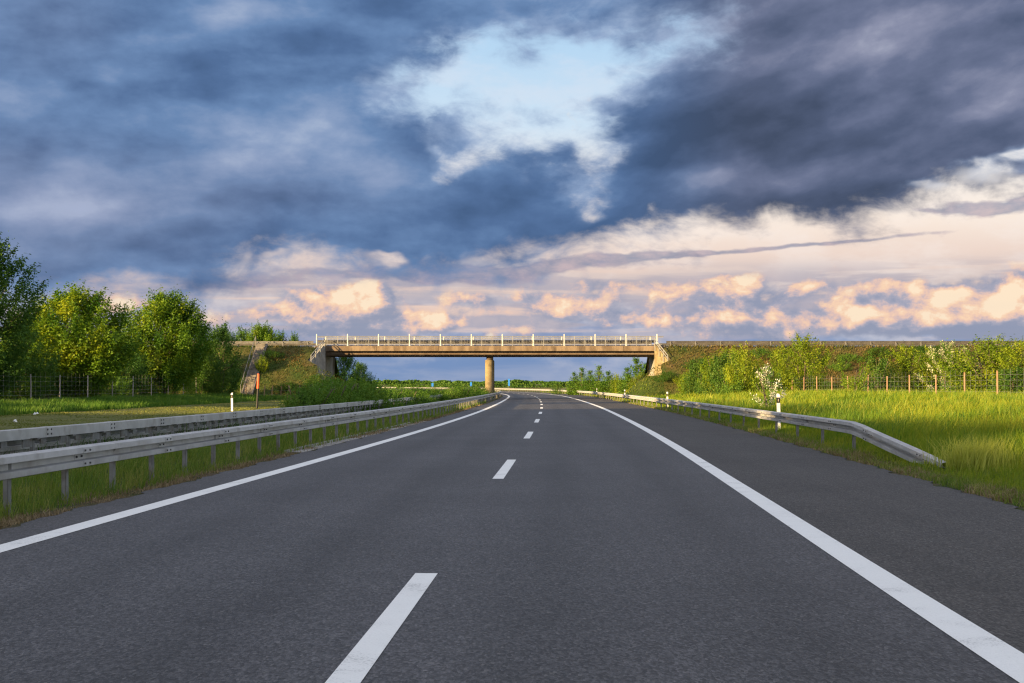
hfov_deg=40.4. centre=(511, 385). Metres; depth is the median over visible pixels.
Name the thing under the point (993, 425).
meadow grass
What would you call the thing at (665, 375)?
shrub
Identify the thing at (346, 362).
bushy tree
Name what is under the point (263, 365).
shrub
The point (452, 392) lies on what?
shrub
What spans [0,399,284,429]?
mown grass
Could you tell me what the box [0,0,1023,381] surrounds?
sky
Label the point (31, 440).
guardrail
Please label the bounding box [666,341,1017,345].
embankment guardrail
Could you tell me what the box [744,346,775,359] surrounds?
shrub
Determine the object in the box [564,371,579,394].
slender tree
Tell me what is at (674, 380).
shrub
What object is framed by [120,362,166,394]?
shrub
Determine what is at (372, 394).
shrub
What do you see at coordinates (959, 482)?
verge grass
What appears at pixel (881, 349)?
shrub
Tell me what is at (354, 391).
shrub
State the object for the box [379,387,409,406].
shrub
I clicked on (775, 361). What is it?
young tree
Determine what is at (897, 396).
meadow grass
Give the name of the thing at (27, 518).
dry verge grass
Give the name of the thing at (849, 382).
shrub
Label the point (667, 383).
embankment
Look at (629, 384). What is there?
shrub
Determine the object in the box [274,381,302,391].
shrub
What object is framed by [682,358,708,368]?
shrub
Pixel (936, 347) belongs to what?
shrub
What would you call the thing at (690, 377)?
shrub
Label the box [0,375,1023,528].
ground
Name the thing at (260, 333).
maple tree
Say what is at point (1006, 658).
edge line
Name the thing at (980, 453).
seeding grass
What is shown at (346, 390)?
shrub
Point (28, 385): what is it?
shrub
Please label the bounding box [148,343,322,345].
embankment guardrail
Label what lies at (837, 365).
shrub
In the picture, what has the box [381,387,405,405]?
shrub
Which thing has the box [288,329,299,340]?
bushy tree
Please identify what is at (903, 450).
guardrail
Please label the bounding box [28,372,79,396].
shrub
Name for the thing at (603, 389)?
slender tree
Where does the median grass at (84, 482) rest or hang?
on the ground at (652, 390)
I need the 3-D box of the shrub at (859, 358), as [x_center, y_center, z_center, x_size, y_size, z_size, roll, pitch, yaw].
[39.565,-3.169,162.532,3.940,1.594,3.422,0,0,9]
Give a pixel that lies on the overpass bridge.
(325, 354)
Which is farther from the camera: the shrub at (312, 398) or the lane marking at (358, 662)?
the shrub at (312, 398)
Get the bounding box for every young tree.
[698,342,760,388]
[755,345,805,389]
[767,328,835,390]
[866,343,942,391]
[935,331,1023,392]
[972,338,1023,392]
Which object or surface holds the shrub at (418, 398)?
on the ground at (652, 390)
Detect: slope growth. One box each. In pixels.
[53,345,341,395]
[623,344,1023,395]
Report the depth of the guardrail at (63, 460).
23.94 m
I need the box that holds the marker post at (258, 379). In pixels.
[256,374,259,408]
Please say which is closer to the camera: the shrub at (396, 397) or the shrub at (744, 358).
the shrub at (396, 397)
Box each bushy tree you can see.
[0,324,64,397]
[110,332,156,394]
[174,316,221,388]
[195,317,243,394]
[226,327,238,340]
[231,326,253,340]
[275,328,287,340]
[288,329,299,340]
[336,357,365,382]
[347,360,375,385]
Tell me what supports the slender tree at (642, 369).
on the ground at (652, 390)
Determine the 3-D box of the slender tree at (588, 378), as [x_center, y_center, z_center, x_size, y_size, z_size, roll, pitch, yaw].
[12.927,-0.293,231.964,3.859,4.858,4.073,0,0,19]
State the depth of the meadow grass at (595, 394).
211.85 m
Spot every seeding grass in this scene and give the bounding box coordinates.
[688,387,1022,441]
[918,430,1023,473]
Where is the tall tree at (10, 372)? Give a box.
[0,231,50,398]
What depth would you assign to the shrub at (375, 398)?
82.62 m
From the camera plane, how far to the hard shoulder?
17.13 m
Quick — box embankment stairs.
[240,336,267,394]
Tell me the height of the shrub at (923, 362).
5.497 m
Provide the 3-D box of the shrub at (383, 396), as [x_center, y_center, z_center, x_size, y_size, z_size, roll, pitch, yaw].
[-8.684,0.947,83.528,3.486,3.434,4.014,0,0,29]
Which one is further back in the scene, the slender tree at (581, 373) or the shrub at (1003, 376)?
the slender tree at (581, 373)
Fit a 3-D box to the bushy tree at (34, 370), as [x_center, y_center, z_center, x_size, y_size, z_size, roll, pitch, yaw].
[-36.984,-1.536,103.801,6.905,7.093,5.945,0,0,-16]
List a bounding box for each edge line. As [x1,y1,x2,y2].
[0,389,509,552]
[505,391,1023,682]
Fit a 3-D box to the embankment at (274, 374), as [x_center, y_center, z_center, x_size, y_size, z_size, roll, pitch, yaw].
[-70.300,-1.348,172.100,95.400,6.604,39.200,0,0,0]
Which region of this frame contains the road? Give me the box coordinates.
[0,389,1018,682]
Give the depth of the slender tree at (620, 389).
213.80 m
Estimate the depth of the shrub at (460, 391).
125.73 m
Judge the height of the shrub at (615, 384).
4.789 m
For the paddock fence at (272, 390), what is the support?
on the ground at (652, 390)
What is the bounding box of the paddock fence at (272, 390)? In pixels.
[246,384,299,398]
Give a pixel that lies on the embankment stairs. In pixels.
(252, 372)
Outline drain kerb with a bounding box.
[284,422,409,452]
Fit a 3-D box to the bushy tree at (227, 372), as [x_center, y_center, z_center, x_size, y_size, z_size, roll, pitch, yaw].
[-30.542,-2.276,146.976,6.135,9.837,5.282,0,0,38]
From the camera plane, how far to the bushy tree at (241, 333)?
195.64 m
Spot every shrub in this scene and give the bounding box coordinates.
[3,376,52,396]
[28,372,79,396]
[70,375,133,395]
[95,374,144,394]
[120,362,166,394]
[158,380,199,393]
[178,367,232,393]
[254,354,268,371]
[257,350,284,357]
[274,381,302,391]
[277,376,345,411]
[277,380,347,407]
[295,376,366,410]
[297,373,360,402]
[304,373,326,385]
[305,373,373,410]
[311,379,364,411]
[337,373,382,409]
[350,375,401,408]
[357,385,391,408]
[379,384,410,405]
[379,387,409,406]
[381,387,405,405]
[392,385,415,405]
[394,388,434,404]
[404,384,440,401]
[410,390,436,402]
[422,388,442,400]
[437,383,471,400]
[439,383,485,400]
[550,381,562,393]
[608,372,624,393]
[626,372,643,389]
[649,371,680,382]
[672,372,693,384]
[676,370,698,393]
[680,357,709,394]
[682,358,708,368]
[692,348,743,395]
[697,375,721,393]
[717,381,750,395]
[720,340,763,392]
[741,367,774,389]
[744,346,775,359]
[814,379,837,388]
[828,361,855,370]
[836,353,866,362]
[839,375,871,387]
[845,351,906,392]
[861,346,896,357]
[905,345,936,359]
[907,345,949,391]
[922,345,946,354]
[939,362,983,391]
[977,364,1023,393]
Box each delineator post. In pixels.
[231,393,232,410]
[776,393,780,427]
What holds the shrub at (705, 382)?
on the ground at (652, 390)
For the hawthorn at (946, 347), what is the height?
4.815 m
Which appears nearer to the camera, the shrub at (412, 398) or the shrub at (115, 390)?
the shrub at (412, 398)
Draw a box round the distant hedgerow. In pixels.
[371,382,582,388]
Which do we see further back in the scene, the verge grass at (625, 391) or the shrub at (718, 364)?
the verge grass at (625, 391)
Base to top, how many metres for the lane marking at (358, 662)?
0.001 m
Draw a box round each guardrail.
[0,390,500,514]
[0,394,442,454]
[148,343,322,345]
[153,341,313,345]
[377,387,945,467]
[659,343,1019,345]
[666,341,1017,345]
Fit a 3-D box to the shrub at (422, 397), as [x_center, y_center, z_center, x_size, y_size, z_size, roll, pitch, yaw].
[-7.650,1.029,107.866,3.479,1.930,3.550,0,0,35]
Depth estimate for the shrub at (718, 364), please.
133.62 m
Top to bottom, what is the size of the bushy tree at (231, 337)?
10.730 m
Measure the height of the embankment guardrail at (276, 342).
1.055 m
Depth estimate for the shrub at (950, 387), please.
99.84 m
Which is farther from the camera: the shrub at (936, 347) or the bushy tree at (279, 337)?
the bushy tree at (279, 337)
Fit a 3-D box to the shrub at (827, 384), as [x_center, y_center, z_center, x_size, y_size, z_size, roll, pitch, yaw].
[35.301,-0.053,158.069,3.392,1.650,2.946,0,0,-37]
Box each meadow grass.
[540,376,639,397]
[620,387,1023,421]
[727,396,1023,493]
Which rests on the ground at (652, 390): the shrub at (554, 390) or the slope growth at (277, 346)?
the shrub at (554, 390)
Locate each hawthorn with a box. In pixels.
[749,363,786,407]
[913,338,981,391]
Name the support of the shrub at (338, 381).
on the ground at (652, 390)
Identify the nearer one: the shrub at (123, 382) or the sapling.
the sapling
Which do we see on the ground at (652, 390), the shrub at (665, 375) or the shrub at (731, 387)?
the shrub at (731, 387)
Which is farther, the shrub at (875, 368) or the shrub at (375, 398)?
the shrub at (875, 368)
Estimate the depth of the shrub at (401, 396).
97.29 m
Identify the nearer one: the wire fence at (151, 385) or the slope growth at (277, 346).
the wire fence at (151, 385)
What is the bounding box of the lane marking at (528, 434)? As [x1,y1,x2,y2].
[524,432,532,437]
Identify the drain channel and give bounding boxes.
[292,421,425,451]
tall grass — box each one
[0,392,288,415]
[0,404,413,454]
[675,388,1023,453]
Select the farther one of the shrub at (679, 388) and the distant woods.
the distant woods
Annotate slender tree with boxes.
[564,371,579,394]
[571,366,586,394]
[578,369,596,394]
[588,364,608,393]
[597,370,614,392]
[615,368,631,393]
[621,357,645,392]
[632,362,645,381]
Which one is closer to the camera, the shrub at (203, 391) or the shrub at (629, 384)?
the shrub at (203, 391)
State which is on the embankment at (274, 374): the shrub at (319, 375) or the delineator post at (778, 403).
the shrub at (319, 375)
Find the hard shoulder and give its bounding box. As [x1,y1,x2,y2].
[428,389,1023,652]
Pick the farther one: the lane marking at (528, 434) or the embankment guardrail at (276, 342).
the embankment guardrail at (276, 342)
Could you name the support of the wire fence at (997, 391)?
on the ground at (652, 390)
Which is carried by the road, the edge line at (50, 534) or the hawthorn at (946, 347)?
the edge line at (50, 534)
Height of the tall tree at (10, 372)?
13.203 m
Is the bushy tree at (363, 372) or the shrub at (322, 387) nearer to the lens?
the shrub at (322, 387)
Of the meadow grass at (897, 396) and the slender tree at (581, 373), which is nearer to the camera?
the meadow grass at (897, 396)
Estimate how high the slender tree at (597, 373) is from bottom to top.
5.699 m
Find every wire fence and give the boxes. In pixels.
[11,372,196,397]
[792,368,1017,393]
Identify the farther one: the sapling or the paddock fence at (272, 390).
the paddock fence at (272, 390)
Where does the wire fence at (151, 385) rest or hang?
on the ground at (652, 390)
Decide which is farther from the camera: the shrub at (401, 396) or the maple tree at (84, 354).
the maple tree at (84, 354)
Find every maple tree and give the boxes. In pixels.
[0,279,141,396]
[118,285,217,394]
[245,320,278,340]
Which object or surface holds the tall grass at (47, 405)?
on the ground at (652, 390)
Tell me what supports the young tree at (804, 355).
on the ground at (652, 390)
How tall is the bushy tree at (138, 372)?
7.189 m
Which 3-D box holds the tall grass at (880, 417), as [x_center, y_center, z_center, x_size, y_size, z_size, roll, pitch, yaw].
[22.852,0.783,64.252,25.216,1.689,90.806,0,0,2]
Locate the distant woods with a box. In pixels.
[369,379,626,384]
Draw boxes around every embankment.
[103,347,339,395]
[644,347,1023,395]
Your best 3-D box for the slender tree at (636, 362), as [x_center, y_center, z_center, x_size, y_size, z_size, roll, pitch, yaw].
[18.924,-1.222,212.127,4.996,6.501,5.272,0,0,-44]
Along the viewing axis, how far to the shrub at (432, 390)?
129.38 m
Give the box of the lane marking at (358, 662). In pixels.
[325,573,437,682]
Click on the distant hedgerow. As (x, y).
(518, 385)
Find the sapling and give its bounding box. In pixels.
[838,355,870,394]
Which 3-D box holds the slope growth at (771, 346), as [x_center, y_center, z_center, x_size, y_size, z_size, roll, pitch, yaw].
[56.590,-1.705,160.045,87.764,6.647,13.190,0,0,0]
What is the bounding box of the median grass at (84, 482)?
[0,400,486,521]
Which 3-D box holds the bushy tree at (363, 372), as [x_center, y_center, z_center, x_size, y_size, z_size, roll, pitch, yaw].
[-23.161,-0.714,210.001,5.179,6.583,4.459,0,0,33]
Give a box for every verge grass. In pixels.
[0,403,485,528]
[344,376,651,398]
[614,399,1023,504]
[616,399,1023,507]
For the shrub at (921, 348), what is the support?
on the embankment at (667, 383)
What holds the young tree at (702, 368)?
on the ground at (652, 390)
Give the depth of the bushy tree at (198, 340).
157.47 m
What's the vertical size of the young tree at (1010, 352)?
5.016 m
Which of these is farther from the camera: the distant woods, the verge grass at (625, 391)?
the distant woods
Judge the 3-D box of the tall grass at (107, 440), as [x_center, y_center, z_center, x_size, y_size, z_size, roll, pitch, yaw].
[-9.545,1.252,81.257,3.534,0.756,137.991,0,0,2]
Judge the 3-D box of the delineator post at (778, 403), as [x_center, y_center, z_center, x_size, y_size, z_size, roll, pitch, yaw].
[9.446,0.955,49.303,0.124,1.349,0.137,-1,0,-1]
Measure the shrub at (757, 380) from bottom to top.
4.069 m
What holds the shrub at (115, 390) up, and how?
on the ground at (652, 390)
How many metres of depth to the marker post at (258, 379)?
95.93 m
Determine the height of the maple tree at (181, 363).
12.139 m
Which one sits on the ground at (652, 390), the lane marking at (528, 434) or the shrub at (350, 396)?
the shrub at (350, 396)
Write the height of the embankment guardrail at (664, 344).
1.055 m
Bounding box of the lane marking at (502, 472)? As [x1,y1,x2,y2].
[492,460,515,478]
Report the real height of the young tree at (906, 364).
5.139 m
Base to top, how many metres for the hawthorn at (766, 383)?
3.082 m
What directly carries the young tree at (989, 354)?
on the ground at (652, 390)
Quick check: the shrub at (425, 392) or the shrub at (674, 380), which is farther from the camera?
the shrub at (674, 380)
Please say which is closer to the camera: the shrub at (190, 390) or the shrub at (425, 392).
the shrub at (425, 392)
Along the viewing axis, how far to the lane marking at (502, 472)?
25.94 m
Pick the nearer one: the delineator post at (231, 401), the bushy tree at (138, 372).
the delineator post at (231, 401)
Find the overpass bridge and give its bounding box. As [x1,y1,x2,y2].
[308,334,670,393]

